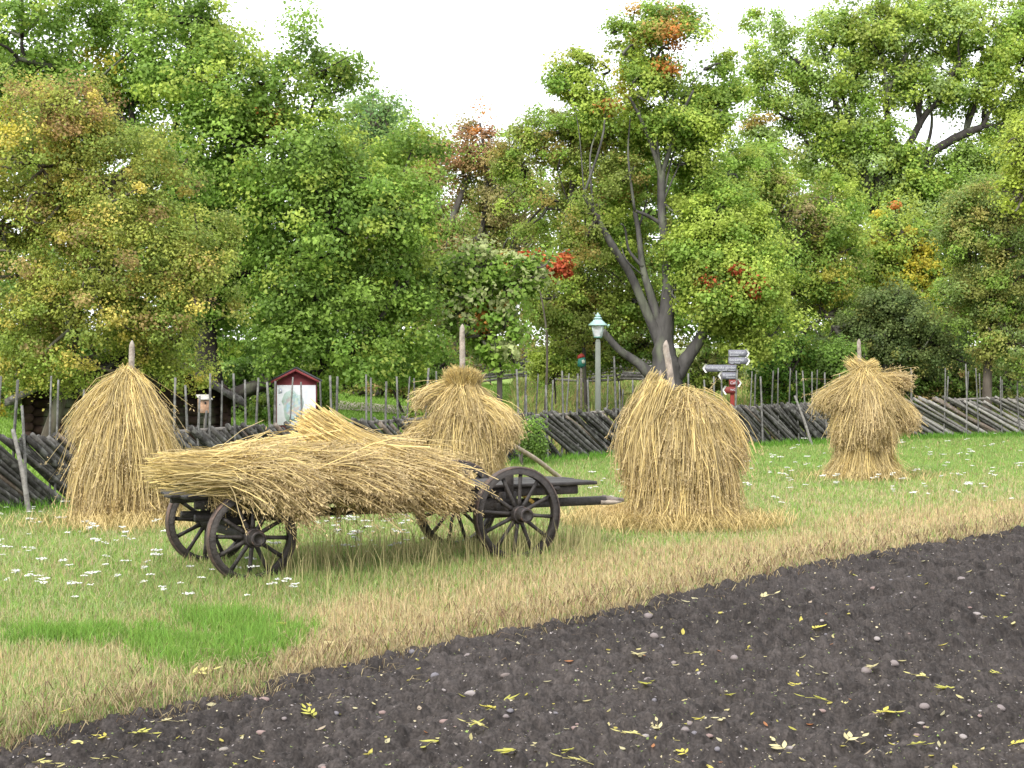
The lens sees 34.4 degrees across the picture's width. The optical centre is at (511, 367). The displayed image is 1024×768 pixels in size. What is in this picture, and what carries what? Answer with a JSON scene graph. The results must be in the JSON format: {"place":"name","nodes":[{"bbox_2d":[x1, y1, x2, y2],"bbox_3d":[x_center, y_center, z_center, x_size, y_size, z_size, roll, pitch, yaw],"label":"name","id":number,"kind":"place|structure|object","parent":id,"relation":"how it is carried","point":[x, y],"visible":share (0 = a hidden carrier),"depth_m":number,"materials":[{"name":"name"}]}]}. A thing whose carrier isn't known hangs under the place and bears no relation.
{"place":"outdoors","nodes":[
{"label":"outdoors","id":0,"kind":"place"},
{"bbox_2d":[249,398,411,413],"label":"gravel path","id":1,"kind":"structure","parent":0,"point":[361,407],"depth_m":42.62,"materials":[{"name":"gravel"}]},
{"bbox_2d":[0,525,1023,767],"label":"tilled soil","id":2,"kind":"structure","parent":0,"point":[921,616],"depth_m":10.72,"materials":[{"name":"soil"}]},
{"bbox_2d":[37,758,60,763],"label":"fallen leaf","id":3,"kind":"object","parent":2,"relation":"on","point":[46,761],"visible":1,"depth_m":9.10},
{"bbox_2d":[130,728,161,733],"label":"fallen leaf","id":4,"kind":"object","parent":2,"relation":"on","point":[144,731],"visible":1,"depth_m":9.59,"materials":[{"name":"plant"}]},
{"bbox_2d":[301,704,316,717],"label":"fallen leaf","id":5,"kind":"object","parent":2,"relation":"on","point":[309,709],"visible":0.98,"depth_m":10.16,"materials":[{"name":"plant"}]},
{"bbox_2d":[419,740,437,747],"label":"fallen leaf","id":6,"kind":"object","parent":2,"relation":"on","point":[427,741],"visible":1,"depth_m":9.42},
{"bbox_2d":[464,690,474,695],"bbox_3d":[-0.269,2.099,10.659,0.082,0.042,0.057,0,0,21],"label":"pebble","id":7,"kind":"object","parent":2,"relation":"on","point":[471,692],"visible":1,"depth_m":10.64,"materials":[{"name":"stone"}]},
{"bbox_2d":[459,719,487,727],"bbox_3d":[-0.229,2.061,9.626,0.252,0.028,0.106,22,-6,-34],"label":"fallen leaf","id":8,"kind":"object","parent":2,"relation":"on","point":[479,723],"visible":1,"depth_m":9.64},
{"bbox_2d":[494,748,515,752],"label":"fallen leaf","id":9,"kind":"object","parent":2,"relation":"on","point":[505,750],"visible":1,"depth_m":9.19,"materials":[{"name":"plant"}]},
{"bbox_2d":[7,535,1022,767],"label":"soil chaff","id":10,"kind":"object","parent":2,"relation":"on","point":[972,691],"visible":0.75,"depth_m":10.31,"materials":[{"name":"plant"}]},
{"bbox_2d":[551,753,593,764],"bbox_3d":[0.329,2.124,9.032,0.248,0.035,0.115,9,-10,17],"label":"fallen leaf","id":11,"kind":"object","parent":2,"relation":"on","point":[575,758],"visible":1,"depth_m":9.01,"materials":[{"name":"plant"}]},
{"bbox_2d":[611,728,642,735],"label":"fallen leaf","id":12,"kind":"object","parent":2,"relation":"on","point":[634,732],"visible":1,"depth_m":9.55,"materials":[{"name":"plant"}]},
{"bbox_2d":[644,613,652,618],"bbox_3d":[1.095,1.992,13.294,0.069,0.050,0.081,0,0,-20],"label":"pebble","id":13,"kind":"object","parent":2,"relation":"on","point":[648,615],"visible":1,"depth_m":13.27,"materials":[{"name":"stone"}]},
{"bbox_2d":[650,633,658,638],"bbox_3d":[1.077,2.042,12.595,0.069,0.052,0.084,0,0,-21],"label":"pebble","id":14,"kind":"object","parent":2,"relation":"on","point":[654,635],"visible":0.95,"depth_m":12.57,"materials":[{"name":"stone"}]},
{"bbox_2d":[651,716,661,728],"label":"fallen leaf","id":15,"kind":"object","parent":2,"relation":"on","point":[659,725],"visible":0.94,"depth_m":9.95,"materials":[{"name":"plant"}]},
{"bbox_2d":[676,748,687,754],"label":"fallen leaf","id":16,"kind":"object","parent":2,"relation":"on","point":[682,750],"visible":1,"depth_m":9.35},
{"bbox_2d":[681,727,689,731],"bbox_3d":[1.011,2.114,9.659,0.047,0.034,0.055,0,0,43],"label":"pebble","id":17,"kind":"object","parent":2,"relation":"on","point":[685,729],"visible":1,"depth_m":9.64,"materials":[{"name":"stone"}]},
{"bbox_2d":[730,655,737,659],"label":"pebble","id":18,"kind":"object","parent":2,"relation":"on","point":[733,657],"visible":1,"depth_m":11.84,"materials":[{"name":"stone"}]},
{"bbox_2d":[769,736,786,748],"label":"fallen leaf","id":19,"kind":"object","parent":2,"relation":"on","point":[776,745],"visible":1,"depth_m":9.47,"materials":[{"name":"plant"}]},
{"bbox_2d":[794,693,830,701],"bbox_3d":[1.883,2.055,10.343,0.243,0.032,0.121,6,-5,22],"label":"fallen leaf","id":20,"kind":"object","parent":2,"relation":"on","point":[818,697],"visible":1,"depth_m":10.33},
{"bbox_2d":[844,731,868,739],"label":"fallen leaf","id":21,"kind":"object","parent":2,"relation":"on","point":[849,734],"visible":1,"depth_m":9.48,"materials":[{"name":"plant"}]},
{"bbox_2d":[861,667,871,673],"bbox_3d":[2.415,2.066,11.291,0.070,0.052,0.085,0,0,-35],"label":"pebble","id":22,"kind":"object","parent":2,"relation":"on","point":[867,670],"visible":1,"depth_m":11.27,"materials":[{"name":"stone"}]},
{"bbox_2d":[876,706,905,712],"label":"fallen leaf","id":23,"kind":"object","parent":2,"relation":"on","point":[885,708],"visible":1,"depth_m":10.06,"materials":[{"name":"plant"}]},
{"bbox_2d":[890,660,898,665],"bbox_3d":[2.661,2.060,11.535,0.065,0.048,0.079,0,0,-20],"label":"pebble","id":24,"kind":"object","parent":2,"relation":"on","point":[894,663],"visible":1,"depth_m":11.51,"materials":[{"name":"stone"}]},
{"bbox_2d":[908,741,934,744],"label":"fallen leaf","id":25,"kind":"object","parent":2,"relation":"on","point":[919,742],"visible":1,"depth_m":9.32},
{"bbox_2d":[919,703,929,708],"bbox_3d":[2.579,2.117,10.353,0.071,0.044,0.058,0,0,-7],"label":"pebble","id":26,"kind":"object","parent":2,"relation":"on","point":[924,706],"visible":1,"depth_m":10.33,"materials":[{"name":"stone"}]},
{"bbox_2d":[934,684,953,687],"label":"fallen leaf","id":27,"kind":"object","parent":2,"relation":"on","point":[941,686],"visible":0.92,"depth_m":10.85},
{"bbox_2d":[959,734,966,738],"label":"pebble","id":28,"kind":"object","parent":2,"relation":"on","point":[963,736],"visible":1,"depth_m":9.68,"materials":[{"name":"stone"}]},
{"bbox_2d":[997,704,1005,710],"bbox_3d":[3.018,2.107,10.242,0.063,0.047,0.077,0,0,-27],"label":"pebble","id":29,"kind":"object","parent":2,"relation":"on","point":[1002,707],"visible":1,"depth_m":10.22,"materials":[{"name":"stone"}]},
{"bbox_2d":[1008,739,1023,745],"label":"fallen leaf","id":30,"kind":"object","parent":2,"relation":"on","point":[1013,741],"visible":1,"depth_m":9.41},
{"bbox_2d":[0,340,1023,750],"bbox_3d":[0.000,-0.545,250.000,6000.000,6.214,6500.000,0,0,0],"label":"grass ground","id":31,"kind":"structure","parent":0,"point":[682,350],"depth_m":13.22,"materials":[{"name":"plant"}]},
{"bbox_2d":[0,366,19,417],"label":"shrub","id":32,"kind":"object","parent":31,"relation":"on","point":[2,407],"visible":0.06,"depth_m":33.63,"materials":[{"name":"green plant"}]},
{"bbox_2d":[11,569,19,583],"bbox_3d":[-4.375,1.853,14.572,0.073,0.168,0.128,0,0,-22],"label":"yarrow","id":33,"kind":"object","parent":31,"relation":"on","point":[16,571],"visible":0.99,"depth_m":14.57,"materials":[{"name":"plant"}]},
{"bbox_2d":[11,429,30,512],"bbox_3d":[-6.238,1.355,21.049,0.079,1.157,0.488,0,0,-43],"label":"leaning pole","id":34,"kind":"object","parent":31,"relation":"on","point":[22,475],"visible":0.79,"depth_m":21.02,"materials":[{"name":"grey wood"}]},
{"bbox_2d":[1,369,57,422],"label":"shrub","id":35,"kind":"object","parent":31,"relation":"on","point":[10,409],"visible":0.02,"depth_m":32.75,"materials":[{"name":"green plant"}]},
{"bbox_2d":[39,577,49,600],"bbox_3d":[-3.869,1.856,13.674,0.078,0.242,0.138,0,0,-2],"label":"yarrow","id":36,"kind":"object","parent":31,"relation":"on","point":[45,581],"visible":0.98,"depth_m":13.67,"materials":[{"name":"plant"}]},
{"bbox_2d":[60,559,73,576],"bbox_3d":[-3.987,1.819,14.803,0.126,0.217,0.075,0,0,26],"label":"yarrow","id":37,"kind":"object","parent":31,"relation":"on","point":[64,560],"visible":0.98,"depth_m":14.80,"materials":[{"name":"plant"}]},
{"bbox_2d":[66,582,81,591],"bbox_3d":[-3.673,1.876,13.879,0.135,0.172,0.080,0,0,-43],"label":"yarrow","id":38,"kind":"object","parent":31,"relation":"on","point":[68,583],"visible":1,"depth_m":13.86,"materials":[{"name":"plant"}]},
{"bbox_2d":[43,340,193,528],"bbox_3d":[-4.637,0.806,19.688,1.871,2.276,1.695,0,0,0],"label":"grain stook","id":39,"kind":"object","parent":31,"relation":"on","point":[121,426],"visible":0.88,"depth_m":19.33,"materials":[{"name":"beige plant"}]},
{"bbox_2d":[5,337,243,444],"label":"log barn","id":40,"kind":"structure","parent":31,"relation":"on","point":[35,416],"depth_m":29.32,"materials":[{"name":"brown wood"}]},
{"bbox_2d":[75,358,124,407],"bbox_3d":[-7.300,0.624,29.293,0.850,1.600,0.050,0,0,-10],"label":"door","id":41,"kind":"structure","parent":40,"relation":"in","point":[108,365],"depth_m":29.27,"materials":[{"name":"brown wood"}]},
{"bbox_2d":[0,59,270,461],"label":"apple tree","id":42,"kind":"object","parent":31,"relation":"on","point":[73,145],"visible":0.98,"depth_m":25.89,"materials":[{"name":"green plant"}]},
{"bbox_2d":[151,548,162,560],"bbox_3d":[-3.408,1.809,15.823,0.110,0.159,0.123,0,0,31],"label":"yarrow","id":43,"kind":"object","parent":31,"relation":"on","point":[155,549],"visible":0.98,"depth_m":15.82,"materials":[{"name":"plant"}]},
{"bbox_2d":[0,597,327,682],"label":"lush grass","id":44,"kind":"structure","parent":31,"relation":"on","point":[232,633],"depth_m":12.06,"materials":[{"name":"plant"}]},
{"bbox_2d":[182,592,194,601],"bbox_3d":[-2.665,1.912,13.608,0.106,0.136,0.094,0,0,-19],"label":"yarrow","id":45,"kind":"object","parent":31,"relation":"on","point":[186,593],"visible":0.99,"depth_m":13.59,"materials":[{"name":"plant"}]},
{"bbox_2d":[0,123,378,364],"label":"broadleaf tree","id":46,"kind":"object","parent":31,"relation":"on","point":[219,337],"visible":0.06,"depth_m":58.53,"materials":[{"name":"green plant"}]},
{"bbox_2d":[196,394,212,421],"bbox_3d":[-4.726,1.151,25.390,0.210,1.487,0.192,0,0,-29],"label":"nest box","id":47,"kind":"object","parent":31,"relation":"on","point":[204,404],"visible":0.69,"depth_m":25.34,"materials":[{"name":"brown wood"}]},
{"bbox_2d":[0,0,477,406],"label":"oak tree","id":48,"kind":"object","parent":31,"relation":"on","point":[244,124],"visible":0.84,"depth_m":33.16,"materials":[{"name":"green plant"}]},
{"bbox_2d":[221,348,316,418],"bbox_3d":[-6.366,0.395,38.009,4.526,1.994,1.852,0,0,0],"label":"shrub","id":49,"kind":"object","parent":31,"relation":"on","point":[241,376],"visible":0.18,"depth_m":37.72,"materials":[{"name":"green plant"}]},
{"bbox_2d":[0,368,561,510],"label":"pole fence","id":50,"kind":"object","parent":31,"relation":"on","point":[44,447],"visible":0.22,"depth_m":23.65,"materials":[{"name":"grey wood"}]},
{"bbox_2d":[284,578,298,596],"bbox_3d":[-1.839,1.860,13.796,0.129,0.223,0.077,0,0,9],"label":"yarrow","id":51,"kind":"object","parent":31,"relation":"on","point":[292,584],"visible":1,"depth_m":13.80,"materials":[{"name":"plant"}]},
{"bbox_2d":[269,367,321,431],"bbox_3d":[-3.608,0.920,27.632,0.860,1.876,0.375,0,0,-4],"label":"notice board","id":52,"kind":"object","parent":31,"relation":"on","point":[309,381],"visible":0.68,"depth_m":27.55,"materials":[{"name":"paint"}]},
{"bbox_2d":[243,361,347,422],"bbox_3d":[-4.868,0.631,37.075,2.386,1.783,1.672,0,0,0],"label":"shrub","id":53,"kind":"object","parent":31,"relation":"on","point":[262,407],"visible":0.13,"depth_m":36.80,"materials":[{"name":"green plant"}]},
{"bbox_2d":[339,382,416,399],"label":"shrub","id":54,"kind":"object","parent":31,"relation":"on","point":[389,391],"visible":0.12,"depth_m":46.70,"materials":[{"name":"green plant"}]},
{"bbox_2d":[295,82,476,336],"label":"broadleaf tree","id":55,"kind":"object","parent":31,"relation":"on","point":[375,102],"visible":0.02,"depth_m":71.64,"materials":[{"name":"green plant"}]},
{"bbox_2d":[160,460,623,578],"bbox_3d":[-1.014,1.439,16.193,4.902,0.973,1.756,0,0,-28],"label":"hay wagon","id":56,"kind":"object","parent":31,"relation":"on","point":[508,487],"visible":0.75,"depth_m":15.83,"materials":[{"name":"brown wood"}]},
{"bbox_2d":[134,426,359,547],"bbox_3d":[-2.310,1.046,14.420,1.622,1.072,1.340,0,0,-34],"label":"grain sheaf","id":57,"kind":"object","parent":56,"relation":"on","point":[286,483],"visible":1,"depth_m":14.43,"materials":[{"name":"plant"}]},
{"bbox_2d":[166,420,366,518],"bbox_3d":[-2.279,0.951,15.363,2.150,0.931,0.762,0,0,0],"label":"grain sheaf","id":58,"kind":"object","parent":56,"relation":"on","point":[269,441],"visible":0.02,"depth_m":15.38,"materials":[{"name":"plant"}]},
{"bbox_2d":[205,491,447,535],"bbox_3d":[-1.660,1.295,15.251,2.450,0.663,0.410,0,0,-28],"label":"hanging straw","id":59,"kind":"object","parent":56,"relation":"hanging from","point":[259,512],"visible":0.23,"depth_m":15.05,"materials":[{"name":"plant"}]},
{"bbox_2d":[219,428,439,538],"bbox_3d":[-1.720,1.060,14.912,2.153,1.021,1.020,0,0,0],"label":"grain sheaf","id":60,"kind":"object","parent":56,"relation":"on","point":[368,481],"visible":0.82,"depth_m":14.78,"materials":[{"name":"plant"}]},
{"bbox_2d":[236,429,464,531],"bbox_3d":[-1.646,1.090,16.023,2.395,1.007,1.094,0,0,0],"label":"grain sheaf","id":61,"kind":"object","parent":56,"relation":"on","point":[285,436],"depth_m":15.87,"materials":[{"name":"plant"}]},
{"bbox_2d":[336,429,469,537],"bbox_3d":[-1.241,1.081,15.364,1.811,1.037,0.952,0,0,-17],"label":"grain sheaf","id":62,"kind":"object","parent":56,"relation":"on","point":[419,502],"visible":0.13,"depth_m":15.30,"materials":[{"name":"plant"}]},
{"bbox_2d":[286,398,501,533],"bbox_3d":[-1.114,0.925,15.534,2.064,1.279,0.952,0,0,0],"label":"grain sheaf","id":63,"kind":"object","parent":62,"relation":"on","point":[313,420],"visible":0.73,"depth_m":15.41,"materials":[{"name":"plant"}]},
{"bbox_2d":[329,85,457,332],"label":"ash tree","id":64,"kind":"object","parent":31,"relation":"on","point":[380,115],"visible":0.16,"depth_m":57.71,"materials":[{"name":"green plant"}]},
{"bbox_2d":[341,347,472,412],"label":"shrub","id":65,"kind":"object","parent":31,"relation":"on","point":[437,367],"visible":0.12,"depth_m":41.83,"materials":[{"name":"green plant"}]},
{"bbox_2d":[373,109,463,332],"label":"linden tree","id":66,"kind":"object","parent":31,"relation":"on","point":[429,173],"visible":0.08,"depth_m":49.59,"materials":[{"name":"green plant"}]},
{"bbox_2d":[396,382,442,417],"bbox_3d":[-1.597,1.010,33.159,1.418,1.537,1.075,0,0,0],"label":"shrub","id":67,"kind":"object","parent":31,"relation":"on","point":[411,413],"visible":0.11,"depth_m":33.01,"materials":[{"name":"green plant"}]},
{"bbox_2d":[395,324,532,478],"bbox_3d":[-0.713,0.667,23.452,1.893,2.577,1.599,0,0,-14],"label":"grain stook","id":68,"kind":"object","parent":31,"relation":"on","point":[463,402],"visible":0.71,"depth_m":23.10,"materials":[{"name":"beige plant"}]},
{"bbox_2d":[384,95,558,376],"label":"rowan tree","id":69,"kind":"object","parent":31,"relation":"on","point":[466,164],"visible":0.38,"depth_m":47.73,"materials":[{"name":"green plant"}]},
{"bbox_2d":[0,463,962,536],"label":"loose straw","id":70,"kind":"object","parent":31,"relation":"on","point":[612,512],"visible":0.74,"depth_m":18.66,"materials":[{"name":"plant"}]},
{"bbox_2d":[419,233,569,404],"bbox_3d":[-0.468,-0.524,35.024,3.397,4.664,2.103,0,0,0],"label":"tree","id":71,"kind":"object","parent":31,"relation":"on","point":[488,301],"visible":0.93,"depth_m":34.70,"materials":[{"name":"green plant"}]},
{"bbox_2d":[0,436,1023,767],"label":"dry stubble","id":72,"kind":"object","parent":31,"relation":"on","point":[740,564],"visible":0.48,"depth_m":14.47,"materials":[{"name":"plant"}]},
{"bbox_2d":[188,666,221,675],"bbox_3d":[-2.007,1.980,10.828,0.236,0.033,0.109,-7,13,-12],"label":"fallen leaf","id":73,"kind":"object","parent":72,"relation":"on","point":[203,668],"visible":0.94,"depth_m":10.85,"materials":[{"name":"plant"}]},
{"bbox_2d":[0,371,1023,505],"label":"undergrowth","id":74,"kind":"object","parent":31,"relation":"on","point":[626,385],"visible":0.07,"depth_m":46.70,"materials":[{"name":"green plant"}]},
{"bbox_2d":[445,125,595,361],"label":"broadleaf tree","id":75,"kind":"object","parent":31,"relation":"on","point":[545,174],"visible":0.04,"depth_m":74.26,"materials":[{"name":"green plant"}]},
{"bbox_2d":[511,411,552,465],"bbox_3d":[0.329,1.395,30.674,0.890,1.186,0.973,0,0,-26],"label":"shrub","id":76,"kind":"object","parent":31,"relation":"on","point":[536,447],"visible":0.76,"depth_m":30.52,"materials":[{"name":"green plant"}]},
{"bbox_2d":[511,443,560,476],"bbox_3d":[0.439,1.501,25.551,0.084,0.865,3.248,0,0,16],"label":"prop pole","id":77,"kind":"object","parent":31,"relation":"on","point":[550,470],"visible":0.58,"depth_m":25.32,"materials":[{"name":"brown wood"}]},
{"bbox_2d":[501,248,576,418],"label":"maple tree","id":78,"kind":"object","parent":31,"relation":"on","point":[564,267],"visible":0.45,"depth_m":40.92,"materials":[{"name":"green plant"}]},
{"bbox_2d":[519,341,587,407],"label":"tree","id":79,"kind":"object","parent":31,"relation":"on","point":[557,363],"visible":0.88,"depth_m":43.75,"materials":[{"name":"green plant"}]},
{"bbox_2d":[477,348,651,384],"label":"rail fence","id":80,"kind":"object","parent":31,"relation":"on","point":[626,375],"visible":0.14,"depth_m":56.40,"materials":[{"name":"grey wood"}]},
{"bbox_2d":[480,95,655,411],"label":"hornbeam tree","id":81,"kind":"object","parent":31,"relation":"on","point":[579,297],"visible":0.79,"depth_m":42.96,"materials":[{"name":"green plant"}]},
{"bbox_2d":[577,353,585,409],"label":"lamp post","id":82,"kind":"object","parent":31,"relation":"on","point":[581,362],"visible":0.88,"depth_m":42.99,"materials":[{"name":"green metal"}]},
{"bbox_2d":[588,313,609,414],"bbox_3d":[1.888,0.293,36.194,0.416,3.023,0.397,0,0,35],"label":"street lamp","id":83,"kind":"object","parent":31,"relation":"on","point":[597,324],"visible":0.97,"depth_m":36.14,"materials":[{"name":"metal"}]},
{"bbox_2d":[542,143,699,370],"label":"broadleaf tree","id":84,"kind":"object","parent":31,"relation":"on","point":[679,322],"visible":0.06,"depth_m":73.02,"materials":[{"name":"green plant"}]},
{"bbox_2d":[544,314,749,404],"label":"shrub","id":85,"kind":"object","parent":31,"relation":"on","point":[635,345],"visible":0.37,"depth_m":46.65,"materials":[{"name":"green plant"}]},
{"bbox_2d":[516,356,839,461],"bbox_3d":[4.549,0.846,36.828,0.832,2.178,14.164,0,0,42],"label":"pole fence","id":86,"kind":"object","parent":31,"relation":"on","point":[782,420],"visible":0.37,"depth_m":34.11,"materials":[{"name":"grey wood"}]},
{"bbox_2d":[535,0,829,388],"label":"maple tree","id":87,"kind":"object","parent":31,"relation":"on","point":[721,268],"visible":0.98,"depth_m":41.57,"materials":[{"name":"green plant"}]},
{"bbox_2d":[605,340,763,535],"bbox_3d":[1.994,0.819,19.091,1.864,2.283,1.786,0,0,0],"label":"grain stook","id":88,"kind":"object","parent":31,"relation":"on","point":[684,449],"visible":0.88,"depth_m":18.72,"materials":[{"name":"beige plant"}]},
{"bbox_2d":[702,349,749,406],"bbox_3d":[4.980,0.711,38.477,1.113,2.307,0.140,0,0,0],"label":"signpost","id":89,"kind":"object","parent":31,"relation":"on","point":[734,358],"visible":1,"depth_m":38.41,"materials":[{"name":"paint"}]},
{"bbox_2d":[743,482,751,498],"bbox_3d":[3.270,1.730,22.922,0.099,0.308,0.176,0,0,41],"label":"yarrow","id":90,"kind":"object","parent":31,"relation":"on","point":[747,483],"visible":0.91,"depth_m":22.90,"materials":[{"name":"plant"}]},
{"bbox_2d":[674,136,846,363],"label":"broadleaf tree","id":91,"kind":"object","parent":31,"relation":"on","point":[802,185],"visible":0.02,"depth_m":72.73,"materials":[{"name":"green plant"}]},
{"bbox_2d":[739,328,829,409],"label":"shrub","id":92,"kind":"object","parent":31,"relation":"on","point":[793,363],"visible":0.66,"depth_m":43.13,"materials":[{"name":"green plant"}]},
{"bbox_2d":[688,133,884,412],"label":"elm tree","id":93,"kind":"object","parent":31,"relation":"on","point":[822,214],"visible":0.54,"depth_m":46.60,"materials":[{"name":"green plant"}]},
{"bbox_2d":[794,395,812,443],"bbox_3d":[6.968,1.296,39.451,0.538,1.285,0.076,0,0,40],"label":"leaning pole","id":94,"kind":"object","parent":31,"relation":"on","point":[804,420],"visible":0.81,"depth_m":39.43,"materials":[{"name":"grey wood"}]},
{"bbox_2d":[800,331,868,395],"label":"shrub","id":95,"kind":"object","parent":31,"relation":"on","point":[834,354],"visible":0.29,"depth_m":42.62,"materials":[{"name":"green plant"}]},
{"bbox_2d":[801,339,928,481],"bbox_3d":[5.770,0.733,27.083,2.074,2.424,1.743,0,0,0],"label":"grain stook","id":96,"kind":"object","parent":31,"relation":"on","point":[865,402],"visible":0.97,"depth_m":26.78,"materials":[{"name":"beige plant"}]},
{"bbox_2d":[722,0,1023,394],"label":"oak tree","id":97,"kind":"object","parent":31,"relation":"on","point":[842,140],"visible":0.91,"depth_m":55.40,"materials":[{"name":"green plant"}]},
{"bbox_2d":[815,193,961,371],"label":"maple tree","id":98,"kind":"object","parent":31,"relation":"on","point":[907,252],"visible":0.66,"depth_m":49.35,"materials":[{"name":"green plant"}]},
{"bbox_2d":[806,270,981,382],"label":"apple tree","id":99,"kind":"object","parent":31,"relation":"on","point":[902,326],"visible":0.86,"depth_m":45.08,"materials":[{"name":"green plant"}]},
{"bbox_2d":[795,164,995,368],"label":"broadleaf tree","id":100,"kind":"object","parent":31,"relation":"on","point":[956,339],"visible":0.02,"depth_m":70.97,"materials":[{"name":"green plant"}]},
{"bbox_2d":[878,341,1023,414],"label":"shrub","id":101,"kind":"object","parent":31,"relation":"on","point":[956,386],"visible":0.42,"depth_m":49.59,"materials":[{"name":"green plant"}]},
{"bbox_2d":[899,381,1022,411],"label":"rail fence","id":102,"kind":"object","parent":31,"relation":"on","point":[940,397],"visible":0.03,"depth_m":50.62,"materials":[{"name":"grey wood"}]},
{"bbox_2d":[900,364,1023,435],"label":"pole fence","id":103,"kind":"object","parent":31,"relation":"on","point":[946,422],"visible":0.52,"depth_m":43.22,"materials":[{"name":"grey wood"}]},
{"bbox_2d":[919,164,1023,426],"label":"willow tree","id":104,"kind":"object","parent":31,"relation":"on","point":[986,294],"visible":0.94,"depth_m":43.59,"materials":[{"name":"green plant"}]},
{"bbox_2d":[928,121,1023,363],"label":"broadleaf tree","id":105,"kind":"object","parent":31,"relation":"on","point":[1008,351],"visible":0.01,"depth_m":69.24,"materials":[{"name":"green plant"}]},
{"bbox_2d":[982,111,1023,220],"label":"acacia tree","id":106,"kind":"object","parent":31,"relation":"on","point":[1013,167],"visible":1,"depth_m":40.94,"materials":[{"name":"green plant"}]},
{"bbox_2d":[0,0,1023,347],"label":"sky","id":107,"kind":"structure","parent":0,"point":[450,53],"materials":[{"name":"white"}]}
]}

